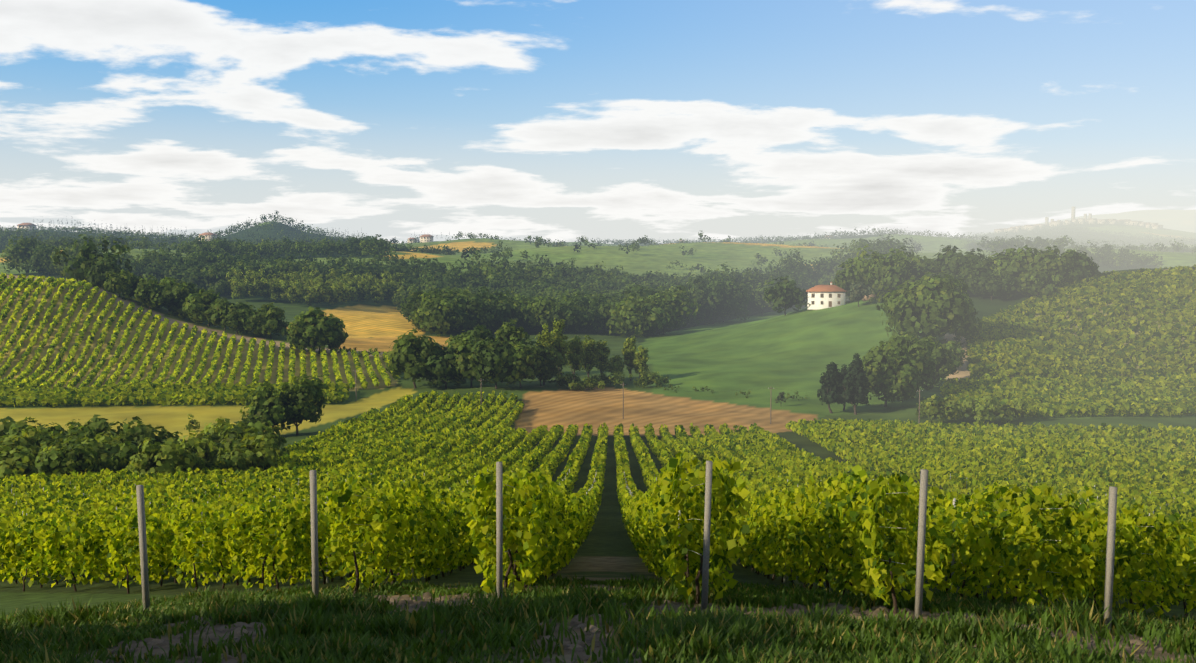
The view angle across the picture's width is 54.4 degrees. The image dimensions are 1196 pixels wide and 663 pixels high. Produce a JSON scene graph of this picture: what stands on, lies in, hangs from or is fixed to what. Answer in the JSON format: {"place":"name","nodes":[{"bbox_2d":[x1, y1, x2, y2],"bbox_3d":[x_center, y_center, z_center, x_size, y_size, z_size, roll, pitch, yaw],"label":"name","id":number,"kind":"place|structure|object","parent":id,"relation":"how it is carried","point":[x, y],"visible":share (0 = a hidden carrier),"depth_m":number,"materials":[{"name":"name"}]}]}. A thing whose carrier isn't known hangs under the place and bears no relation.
{"place":"outdoors","nodes":[
{"label":"outdoors","id":0,"kind":"place"},
{"bbox_2d":[0,210,1195,662],"bbox_3d":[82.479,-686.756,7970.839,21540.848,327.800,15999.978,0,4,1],"label":"terrain","id":1,"kind":"structure","parent":0,"point":[790,352],"depth_m":332.97,"materials":[{"name":"green plant"}]},
{"bbox_2d":[17,223,36,230],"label":"farmhouse","id":2,"kind":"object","parent":1,"relation":"on","point":[26,225],"depth_m":2363.39,"materials":[{"name":"white paint"}]},
{"bbox_2d":[199,232,216,240],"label":"farmhouse","id":3,"kind":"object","parent":1,"relation":"on","point":[209,235],"depth_m":1790.09,"materials":[{"name":"white paint"}]},
{"bbox_2d":[407,238,415,242],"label":"farmhouse","id":4,"kind":"object","parent":1,"relation":"on","point":[412,239],"visible":0.75,"depth_m":2338.66,"materials":[{"name":"white paint"}]},
{"bbox_2d":[419,234,433,242],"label":"farmhouse","id":5,"kind":"object","parent":1,"relation":"on","point":[426,238],"visible":1,"depth_m":2309.85,"materials":[{"name":"white paint"}]},
{"bbox_2d":[23,258,1038,434],"bbox_3d":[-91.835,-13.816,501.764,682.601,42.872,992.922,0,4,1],"label":"tree trunks","id":6,"kind":"object","parent":1,"relation":"on","point":[630,372],"visible":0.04,"depth_m":318.39,"materials":[{"name":"brown plant"}]},
{"bbox_2d":[0,264,1195,618],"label":"vine","id":7,"kind":"object","parent":1,"relation":"on","point":[800,510],"depth_m":96.56,"materials":[{"name":"green plant"}]},
{"bbox_2d":[0,210,1195,483],"bbox_3d":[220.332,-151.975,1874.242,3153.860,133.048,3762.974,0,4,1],"label":"tree foliage","id":8,"kind":"object","parent":1,"relation":"on","point":[928,298],"visible":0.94,"depth_m":440.39,"materials":[{"name":"green plant"}]},
{"bbox_2d":[0,573,1195,662],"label":"grass","id":9,"kind":"structure","parent":1,"relation":"on","point":[366,628],"depth_m":13.37,"materials":[{"name":"green plant"}]},
{"bbox_2d":[11,461,1191,632],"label":"vineyard posts","id":10,"kind":"object","parent":1,"relation":"on","point":[1109,551],"visible":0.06,"depth_m":15.96,"materials":[{"name":"wood"},{"name":"metal"}]},
{"bbox_2d":[21,592,1194,662],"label":"dirt patches","id":11,"kind":"object","parent":1,"relation":"on","point":[411,605],"visible":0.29,"depth_m":14.36,"materials":[{"name":"soil"}]},
{"bbox_2d":[353,369,922,423],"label":"utility poles","id":12,"kind":"object","parent":1,"relation":"on","point":[641,386],"visible":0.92,"depth_m":253.32,"materials":[{"name":"wood"}]},
{"bbox_2d":[806,281,847,309],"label":"farmhouse","id":13,"kind":"object","parent":1,"relation":"on","point":[824,296],"visible":0.88,"depth_m":457.01,"materials":[{"name":"white paint"}]},
{"bbox_2d":[801,293,875,307],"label":"bushes","id":14,"kind":"object","parent":1,"relation":"on","point":[870,295],"visible":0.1,"depth_m":449.61,"materials":[{"name":"green plant"}]},
{"bbox_2d":[994,206,1162,232],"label":"hilltop village","id":15,"kind":"object","parent":1,"relation":"on","point":[1090,219],"visible":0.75,"depth_m":3557.33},
{"bbox_2d":[0,0,1195,243],"label":"sky","id":16,"kind":"structure","parent":0,"point":[568,120],"materials":[{"name":"blue"}]}
]}

